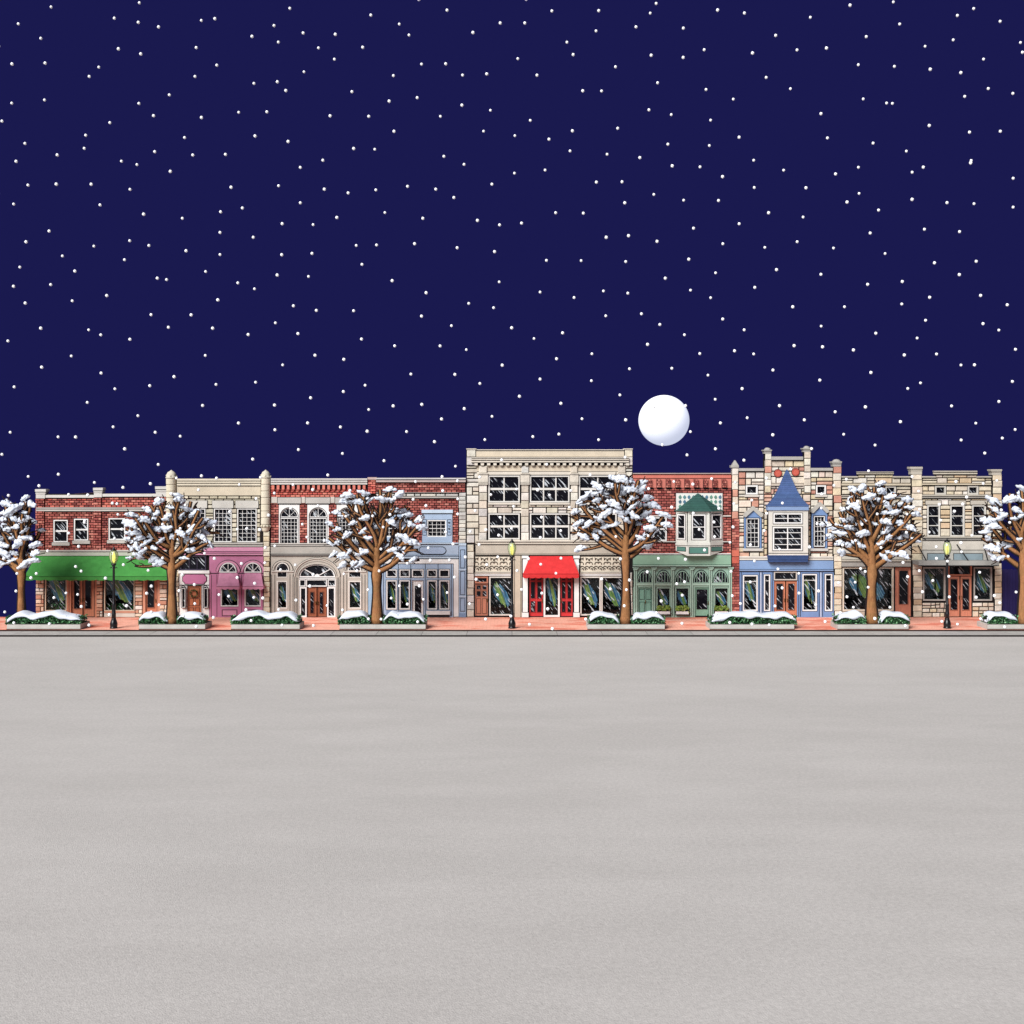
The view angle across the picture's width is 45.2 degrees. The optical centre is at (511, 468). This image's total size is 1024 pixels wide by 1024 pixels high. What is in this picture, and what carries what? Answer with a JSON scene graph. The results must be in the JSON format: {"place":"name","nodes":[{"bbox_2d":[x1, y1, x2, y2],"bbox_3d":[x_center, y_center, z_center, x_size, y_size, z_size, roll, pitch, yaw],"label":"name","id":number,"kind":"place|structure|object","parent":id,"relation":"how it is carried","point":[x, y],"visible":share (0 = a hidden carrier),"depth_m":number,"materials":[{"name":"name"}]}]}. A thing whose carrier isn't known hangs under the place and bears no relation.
{"place":"outdoors","nodes":[
{"label":"outdoors","id":0,"kind":"place"},
{"bbox_2d":[121,493,224,623],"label":"street tree","id":1,"kind":"object","parent":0,"point":[173,519],"visible":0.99,"depth_m":83.73,"materials":[{"name":"white plant"}]},
{"bbox_2d":[0,617,1015,629],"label":"sidewalk","id":2,"kind":"structure","parent":0,"point":[542,623],"depth_m":86.37,"materials":[{"name":"brick"}]},
{"bbox_2d":[0,494,46,612],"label":"street tree","id":3,"kind":"object","parent":2,"relation":"on","point":[22,560],"visible":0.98,"depth_m":84.94,"materials":[{"name":"white plant"}]},
{"bbox_2d":[6,621,89,629],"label":"stone planter","id":4,"kind":"object","parent":2,"relation":"on","point":[46,626],"visible":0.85,"depth_m":83.10,"materials":[{"name":"paint"}]},
{"bbox_2d":[5,610,87,624],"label":"snowy hedge","id":5,"kind":"object","parent":4,"relation":"in","point":[46,617],"visible":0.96,"depth_m":83.41,"materials":[{"name":"white snow"}]},
{"bbox_2d":[109,547,117,628],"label":"street lamp","id":6,"kind":"object","parent":2,"relation":"on","point":[113,624],"visible":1,"depth_m":83.66,"materials":[{"name":"black metal"}]},
{"bbox_2d":[139,621,211,629],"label":"stone planter","id":7,"kind":"object","parent":2,"relation":"on","point":[143,626],"visible":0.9,"depth_m":83.10,"materials":[{"name":"paint"}]},
{"bbox_2d":[138,611,167,624],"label":"snowy hedge","id":8,"kind":"object","parent":7,"relation":"in","point":[159,617],"visible":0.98,"depth_m":83.42,"materials":[{"name":"white snow"}]},
{"bbox_2d":[176,611,208,623],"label":"snowy hedge","id":9,"kind":"object","parent":7,"relation":"in","point":[192,617],"visible":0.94,"depth_m":83.44,"materials":[{"name":"white snow"}]},
{"bbox_2d":[231,621,303,629],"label":"stone planter","id":10,"kind":"object","parent":2,"relation":"on","point":[300,625],"visible":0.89,"depth_m":83.10,"materials":[{"name":"paint"}]},
{"bbox_2d":[230,610,302,624],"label":"snowy hedge","id":11,"kind":"object","parent":10,"relation":"in","point":[265,617],"visible":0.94,"depth_m":83.42,"materials":[{"name":"white snow"}]},
{"bbox_2d":[339,623,426,629],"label":"stone planter","id":12,"kind":"object","parent":2,"relation":"on","point":[383,626],"visible":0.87,"depth_m":83.10,"materials":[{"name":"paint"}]},
{"bbox_2d":[337,610,371,624],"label":"snowy hedge","id":13,"kind":"object","parent":12,"relation":"in","point":[355,617],"visible":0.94,"depth_m":83.42,"materials":[{"name":"white snow"}]},
{"bbox_2d":[324,486,428,623],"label":"street tree","id":14,"kind":"object","parent":12,"relation":"in","point":[375,558],"visible":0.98,"depth_m":83.72,"materials":[{"name":"white plant"}]},
{"bbox_2d":[382,610,427,623],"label":"snowy hedge","id":15,"kind":"object","parent":12,"relation":"in","point":[397,617],"visible":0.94,"depth_m":83.43,"materials":[{"name":"white snow"}]},
{"bbox_2d":[508,539,515,628],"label":"street lamp","id":16,"kind":"object","parent":2,"relation":"on","point":[511,624],"visible":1,"depth_m":83.66,"materials":[{"name":"black metal"}]},
{"bbox_2d":[586,621,664,629],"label":"stone planter","id":17,"kind":"object","parent":2,"relation":"on","point":[612,626],"visible":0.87,"depth_m":83.10,"materials":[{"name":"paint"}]},
{"bbox_2d":[587,611,619,623],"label":"snowy hedge","id":18,"kind":"object","parent":17,"relation":"in","point":[598,617],"visible":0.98,"depth_m":83.41,"materials":[{"name":"white snow"}]},
{"bbox_2d":[568,474,673,623],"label":"street tree","id":19,"kind":"object","parent":17,"relation":"in","point":[625,550],"visible":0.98,"depth_m":83.79,"materials":[{"name":"white plant"}]},
{"bbox_2d":[630,611,665,624],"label":"snowy hedge","id":20,"kind":"object","parent":17,"relation":"in","point":[649,617],"visible":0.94,"depth_m":83.42,"materials":[{"name":"white snow"}]},
{"bbox_2d":[706,621,794,629],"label":"stone planter","id":21,"kind":"object","parent":2,"relation":"on","point":[748,626],"visible":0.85,"depth_m":83.10,"materials":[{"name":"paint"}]},
{"bbox_2d":[706,610,797,624],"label":"snowy hedge","id":22,"kind":"object","parent":21,"relation":"in","point":[753,617],"visible":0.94,"depth_m":83.41,"materials":[{"name":"white snow"}]},
{"bbox_2d":[830,621,908,629],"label":"stone planter","id":23,"kind":"object","parent":2,"relation":"on","point":[868,626],"visible":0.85,"depth_m":83.10,"materials":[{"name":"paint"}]},
{"bbox_2d":[832,610,866,623],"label":"snowy hedge","id":24,"kind":"object","parent":23,"relation":"in","point":[853,617],"visible":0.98,"depth_m":83.42,"materials":[{"name":"white snow"}]},
{"bbox_2d":[819,480,925,623],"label":"street tree","id":25,"kind":"object","parent":23,"relation":"in","point":[893,534],"visible":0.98,"depth_m":83.72,"materials":[{"name":"white plant"}]},
{"bbox_2d":[878,610,909,624],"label":"snowy hedge","id":26,"kind":"object","parent":23,"relation":"in","point":[888,617],"visible":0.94,"depth_m":83.44,"materials":[{"name":"white snow"}]},
{"bbox_2d":[943,538,951,628],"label":"street lamp","id":27,"kind":"object","parent":2,"relation":"on","point":[947,624],"visible":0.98,"depth_m":83.66,"materials":[{"name":"black metal"}]},
{"bbox_2d":[977,621,1023,629],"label":"stone planter","id":28,"kind":"object","parent":2,"relation":"on","point":[981,624],"visible":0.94,"depth_m":83.10,"materials":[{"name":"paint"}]},
{"bbox_2d":[975,485,1023,623],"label":"street tree","id":29,"kind":"object","parent":28,"relation":"in","point":[995,522],"visible":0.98,"depth_m":83.84,"materials":[{"name":"white plant"}]},
{"bbox_2d":[980,611,1018,623],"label":"snowy hedge","id":30,"kind":"object","parent":28,"relation":"in","point":[998,617],"visible":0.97,"depth_m":83.44,"materials":[{"name":"white snow"}]},
{"bbox_2d":[0,637,1023,1023],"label":"road","id":31,"kind":"structure","parent":0,"point":[510,829],"depth_m":37.67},
{"bbox_2d":[0,0,1023,627],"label":"falling snow","id":32,"kind":"structure","parent":0,"point":[534,338],"depth_m":79.76,"materials":[{"name":"white snow"}]},
{"bbox_2d":[0,0,1023,616],"label":"sky","id":33,"kind":"structure","parent":0,"point":[779,127],"materials":[{"name":"blue"}]},
{"bbox_2d":[638,395,688,445],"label":"moon","id":34,"kind":"object","parent":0,"point":[665,421],"visible":0.95,"depth_m":679.83,"materials":[{"name":"white"}]},
{"bbox_2d":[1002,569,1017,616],"bbox_3d":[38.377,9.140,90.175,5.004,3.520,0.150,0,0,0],"label":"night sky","id":35,"kind":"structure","parent":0,"point":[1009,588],"depth_m":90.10,"materials":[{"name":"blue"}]},
{"bbox_3d":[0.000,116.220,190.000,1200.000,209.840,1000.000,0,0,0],"label":"ground","id":36,"kind":"structure","parent":0,"visible":0},
{"bbox_2d":[26,486,166,616],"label":"shop building","id":37,"kind":"structure","parent":36,"relation":"on","point":[59,517],"depth_m":89.92,"materials":[{"name":"brick"},{"name":"cloth"},{"name":"glass"}]},
{"bbox_2d":[44,580,66,610],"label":"window","id":38,"kind":"structure","parent":37,"relation":"in","point":[60,602],"depth_m":90.32,"materials":[{"name":"clear glass"}]},
{"bbox_2d":[52,519,69,545],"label":"window","id":39,"kind":"structure","parent":37,"relation":"in","point":[60,527],"depth_m":90.08,"materials":[{"name":"clear glass"}]},
{"bbox_2d":[71,580,82,614],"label":"door","id":40,"kind":"structure","parent":37,"relation":"in","point":[76,585],"depth_m":90.04,"materials":[{"name":"brown wood"}]},
{"bbox_2d":[72,518,90,543],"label":"window","id":41,"kind":"structure","parent":37,"relation":"in","point":[80,530],"depth_m":90.01,"materials":[{"name":"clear glass"}]},
{"bbox_2d":[83,580,94,616],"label":"door","id":42,"kind":"structure","parent":37,"relation":"in","point":[88,586],"depth_m":90.04,"materials":[{"name":"brown wood"}]},
{"bbox_2d":[107,518,126,543],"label":"window","id":43,"kind":"structure","parent":37,"relation":"in","point":[114,524],"depth_m":90.08,"materials":[{"name":"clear glass"}]},
{"bbox_2d":[104,580,134,610],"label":"window","id":44,"kind":"structure","parent":37,"relation":"in","point":[124,595],"depth_m":90.32,"materials":[{"name":"clear glass"}]},
{"bbox_2d":[146,580,156,611],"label":"door","id":45,"kind":"structure","parent":37,"relation":"in","point":[151,599],"depth_m":90.04,"materials":[{"name":"brown wood"}]},
{"bbox_2d":[166,470,270,616],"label":"shop building","id":46,"kind":"structure","parent":36,"relation":"on","point":[207,574],"depth_m":89.91,"materials":[{"name":"stone blocks"},{"name":"painted wood"},{"name":"dark glass"}]},
{"bbox_2d":[180,556,206,569],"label":"transom window","id":47,"kind":"structure","parent":46,"relation":"in","point":[195,562],"depth_m":90.08,"materials":[{"name":"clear glass"}]},
{"bbox_2d":[187,586,201,612],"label":"door","id":48,"kind":"structure","parent":46,"relation":"in","point":[198,599],"depth_m":90.01,"materials":[{"name":"brown wood"}]},
{"bbox_2d":[213,508,231,542],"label":"window","id":49,"kind":"structure","parent":46,"relation":"in","point":[224,519],"depth_m":90.08,"materials":[{"name":"clear glass"}]},
{"bbox_2d":[221,589,237,606],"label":"window","id":50,"kind":"structure","parent":46,"relation":"in","point":[232,601],"depth_m":90.45,"materials":[{"name":"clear glass"}]},
{"bbox_2d":[237,508,256,542],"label":"window","id":51,"kind":"structure","parent":46,"relation":"in","point":[246,517],"depth_m":90.08,"materials":[{"name":"clear glass"}]},
{"bbox_2d":[245,589,260,606],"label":"window","id":52,"kind":"structure","parent":46,"relation":"in","point":[249,601],"depth_m":90.34,"materials":[{"name":"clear glass"}]},
{"bbox_2d":[271,478,367,616],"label":"shop building","id":53,"kind":"structure","parent":36,"relation":"on","point":[334,588],"depth_m":89.94,"materials":[{"name":"brick"},{"name":"stone"},{"name":"dark glass"}]},
{"bbox_2d":[279,505,299,542],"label":"window","id":54,"kind":"structure","parent":53,"relation":"in","point":[289,520],"depth_m":90.04,"materials":[{"name":"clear glass"}]},
{"bbox_2d":[307,587,316,616],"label":"door","id":55,"kind":"structure","parent":53,"relation":"in","point":[311,592],"depth_m":90.04,"materials":[{"name":"brown wood"}]},
{"bbox_2d":[307,505,328,542],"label":"window","id":56,"kind":"structure","parent":53,"relation":"in","point":[317,529],"depth_m":90.06,"materials":[{"name":"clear glass"}]},
{"bbox_2d":[317,587,326,616],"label":"door","id":57,"kind":"structure","parent":53,"relation":"in","point":[321,591],"depth_m":90.04,"materials":[{"name":"brown wood"}]},
{"bbox_2d":[348,581,360,608],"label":"window","id":58,"kind":"structure","parent":53,"relation":"in","point":[354,595],"depth_m":90.28,"materials":[{"name":"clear glass"}]},
{"bbox_2d":[368,477,465,616],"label":"shop building","id":59,"kind":"structure","parent":36,"relation":"on","point":[435,579],"depth_m":89.95,"materials":[{"name":"brick"},{"name":"painted wood"},{"name":"glass"}]},
{"bbox_2d":[386,580,396,609],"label":"window","id":60,"kind":"structure","parent":59,"relation":"in","point":[390,604],"depth_m":90.28,"materials":[{"name":"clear glass"}]},
{"bbox_2d":[399,580,409,609],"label":"window","id":61,"kind":"structure","parent":59,"relation":"in","point":[404,594],"depth_m":90.28,"materials":[{"name":"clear glass"}]},
{"bbox_2d":[412,580,423,614],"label":"door","id":62,"kind":"structure","parent":59,"relation":"in","point":[417,593],"depth_m":90.04,"materials":[{"name":"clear glass"}]},
{"bbox_2d":[427,580,436,609],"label":"window","id":63,"kind":"structure","parent":59,"relation":"in","point":[431,593],"depth_m":90.28,"materials":[{"name":"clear glass"}]},
{"bbox_2d":[427,520,445,536],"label":"window","id":64,"kind":"structure","parent":59,"relation":"in","point":[437,528],"depth_m":90.08,"materials":[{"name":"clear glass"}]},
{"bbox_2d":[439,580,449,609],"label":"window","id":65,"kind":"structure","parent":59,"relation":"in","point":[444,599],"depth_m":90.28,"materials":[{"name":"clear glass"}]},
{"bbox_2d":[0,631,1023,634],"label":"curb","id":66,"kind":"structure","parent":36,"relation":"on","point":[511,633],"depth_m":81.86,"materials":[{"name":"paint"}]},
{"bbox_2d":[0,630,1023,636],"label":"curb joint","id":67,"kind":"object","parent":66,"relation":"on","point":[421,635],"visible":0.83,"depth_m":81.05,"materials":[{"name":"grey concrete"}]},
{"bbox_2d":[466,448,632,616],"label":"shop building","id":68,"kind":"structure","parent":36,"relation":"on","point":[569,588],"depth_m":89.94,"materials":[{"name":"stone"},{"name":"painted wood"},{"name":"glass"}]},
{"bbox_2d":[474,584,488,615],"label":"door","id":69,"kind":"structure","parent":68,"relation":"in","point":[481,591],"depth_m":90.01,"materials":[{"name":"brown wood"}]},
{"bbox_2d":[489,576,510,615],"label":"window","id":70,"kind":"structure","parent":68,"relation":"in","point":[499,605],"depth_m":90.34,"materials":[{"name":"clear glass"}]},
{"bbox_2d":[488,475,519,504],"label":"window","id":71,"kind":"structure","parent":68,"relation":"in","point":[503,490],"depth_m":90.08,"materials":[{"name":"black glass"}]},
{"bbox_2d":[488,513,519,539],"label":"window","id":72,"kind":"structure","parent":68,"relation":"in","point":[496,526],"depth_m":90.08,"materials":[{"name":"black glass"}]},
{"bbox_2d":[529,577,542,616],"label":"shutter door","id":73,"kind":"structure","parent":68,"relation":"in","point":[535,584],"depth_m":90.04,"materials":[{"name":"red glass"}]},
{"bbox_2d":[529,475,569,504],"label":"window","id":74,"kind":"structure","parent":68,"relation":"in","point":[558,486],"depth_m":90.08,"materials":[{"name":"black glass"}]},
{"bbox_2d":[529,513,569,539],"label":"window","id":75,"kind":"structure","parent":68,"relation":"in","point":[548,527],"depth_m":90.08,"materials":[{"name":"black glass"}]},
{"bbox_2d":[543,578,559,616],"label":"window","id":76,"kind":"structure","parent":68,"relation":"in","point":[551,596],"depth_m":90.32,"materials":[{"name":"glass"}]},
{"bbox_2d":[560,577,572,616],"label":"shutter door","id":77,"kind":"structure","parent":68,"relation":"in","point":[566,584],"depth_m":90.04,"materials":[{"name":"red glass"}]},
{"bbox_2d":[580,576,600,615],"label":"window","id":78,"kind":"structure","parent":68,"relation":"in","point":[591,605],"depth_m":90.32,"materials":[{"name":"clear glass"}]},
{"bbox_2d":[578,475,613,504],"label":"window","id":79,"kind":"structure","parent":68,"relation":"in","point":[584,481],"depth_m":90.08,"materials":[{"name":"black glass"}]},
{"bbox_2d":[601,576,620,614],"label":"window","id":80,"kind":"structure","parent":68,"relation":"in","point":[610,600],"depth_m":90.34,"materials":[{"name":"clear glass"}]},
{"bbox_2d":[633,473,733,616],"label":"shop building","id":81,"kind":"structure","parent":36,"relation":"on","point":[705,589],"depth_m":89.88,"materials":[{"name":"brick"},{"name":"painted wood"},{"name":"dark glass"}]},
{"bbox_2d":[638,587,651,611],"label":"door","id":82,"kind":"structure","parent":81,"relation":"in","point":[644,593],"depth_m":90.01,"materials":[{"name":"wood"}]},
{"bbox_2d":[656,587,670,611],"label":"window","id":83,"kind":"structure","parent":81,"relation":"in","point":[661,594],"depth_m":90.32,"materials":[{"name":"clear glass"}]},
{"bbox_2d":[675,587,689,611],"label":"window","id":84,"kind":"structure","parent":81,"relation":"in","point":[685,600],"depth_m":90.34,"materials":[{"name":"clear glass"}]},
{"bbox_2d":[674,494,723,555],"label":"bay window","id":85,"kind":"structure","parent":81,"relation":"in","point":[690,541],"depth_m":89.23,"materials":[{"name":"white glass"}]},
{"bbox_2d":[695,587,708,615],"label":"door","id":86,"kind":"structure","parent":81,"relation":"in","point":[701,593],"depth_m":90.04,"materials":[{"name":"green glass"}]},
{"bbox_2d":[714,587,728,611],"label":"window","id":87,"kind":"structure","parent":81,"relation":"in","point":[719,594],"depth_m":90.32,"materials":[{"name":"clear glass"}]},
{"bbox_2d":[729,446,841,616],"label":"shop building","id":88,"kind":"structure","parent":36,"relation":"on","point":[792,529],"depth_m":89.92,"materials":[{"name":"stone"},{"name":"shingle"},{"name":"dark glass"}]},
{"bbox_2d":[742,575,757,611],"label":"window","id":89,"kind":"structure","parent":88,"relation":"in","point":[749,595],"depth_m":90.30,"materials":[{"name":"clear glass"}]},
{"bbox_2d":[746,518,758,546],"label":"window","id":90,"kind":"structure","parent":88,"relation":"in","point":[752,524],"depth_m":90.08,"materials":[{"name":"black glass"}]},
{"bbox_2d":[763,574,770,611],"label":"window","id":91,"kind":"structure","parent":88,"relation":"in","point":[766,577],"depth_m":89.95,"materials":[{"name":"black glass"}]},
{"bbox_2d":[774,581,785,611],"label":"door","id":92,"kind":"structure","parent":88,"relation":"in","point":[779,594],"depth_m":90.04,"materials":[{"name":"brown wood"}]},
{"bbox_2d":[766,470,808,561],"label":"oriel window","id":93,"kind":"structure","parent":88,"relation":"in","point":[787,523],"depth_m":89.40,"materials":[{"name":"white glass"}]},
{"bbox_2d":[786,581,796,615],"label":"door","id":94,"kind":"structure","parent":88,"relation":"in","point":[791,586],"depth_m":90.04,"materials":[{"name":"brown wood"}]},
{"bbox_2d":[802,573,816,611],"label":"window","id":95,"kind":"structure","parent":88,"relation":"in","point":[805,591],"depth_m":90.26,"materials":[{"name":"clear glass"}]},
{"bbox_2d":[814,516,824,546],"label":"window","id":96,"kind":"structure","parent":88,"relation":"in","point":[819,537],"depth_m":90.08,"materials":[{"name":"black glass"}]},
{"bbox_2d":[824,573,832,611],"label":"window","id":97,"kind":"structure","parent":88,"relation":"in","point":[828,577],"depth_m":89.95,"materials":[{"name":"black glass"}]},
{"bbox_2d":[841,472,911,616],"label":"shop building","id":98,"kind":"structure","parent":36,"relation":"on","point":[894,587],"depth_m":90.02,"materials":[{"name":"stone"},{"name":"wood"},{"name":"dark glass"}]},
{"bbox_2d":[842,567,893,610],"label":"window","id":99,"kind":"structure","parent":98,"relation":"in","point":[885,597],"depth_m":90.34,"materials":[{"name":"black glass"}]},
{"bbox_2d":[894,567,911,616],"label":"door","id":100,"kind":"structure","parent":98,"relation":"in","point":[902,585],"depth_m":90.04,"materials":[{"name":"brown wood"}]},
{"bbox_2d":[907,467,1001,616],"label":"shop building","id":101,"kind":"structure","parent":36,"relation":"on","point":[967,582],"depth_m":89.94,"materials":[{"name":"stone"},{"name":"wood"},{"name":"dark glass"}]},
{"bbox_2d":[926,505,940,535],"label":"window","id":102,"kind":"structure","parent":101,"relation":"in","point":[930,509],"depth_m":90.08,"materials":[{"name":"black glass"}]},
{"bbox_2d":[922,567,945,600],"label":"window","id":103,"kind":"structure","parent":101,"relation":"in","point":[928,595],"depth_m":90.26,"materials":[{"name":"black glass"}]},
{"bbox_2d":[948,576,959,616],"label":"door","id":104,"kind":"structure","parent":101,"relation":"in","point":[954,581],"depth_m":90.04,"materials":[{"name":"brown wood"}]},
{"bbox_2d":[949,505,964,535],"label":"window","id":105,"kind":"structure","parent":101,"relation":"in","point":[957,519],"depth_m":90.08,"materials":[{"name":"black glass"}]},
{"bbox_2d":[960,576,971,616],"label":"door","id":106,"kind":"structure","parent":101,"relation":"in","point":[965,581],"depth_m":90.04,"materials":[{"name":"brown wood"}]},
{"bbox_2d":[971,505,985,535],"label":"window","id":107,"kind":"structure","parent":101,"relation":"in","point":[982,508],"depth_m":90.08,"materials":[{"name":"black glass"}]},
{"bbox_2d":[973,567,992,600],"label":"window","id":108,"kind":"structure","parent":101,"relation":"in","point":[983,594],"depth_m":90.08,"materials":[{"name":"black glass"}]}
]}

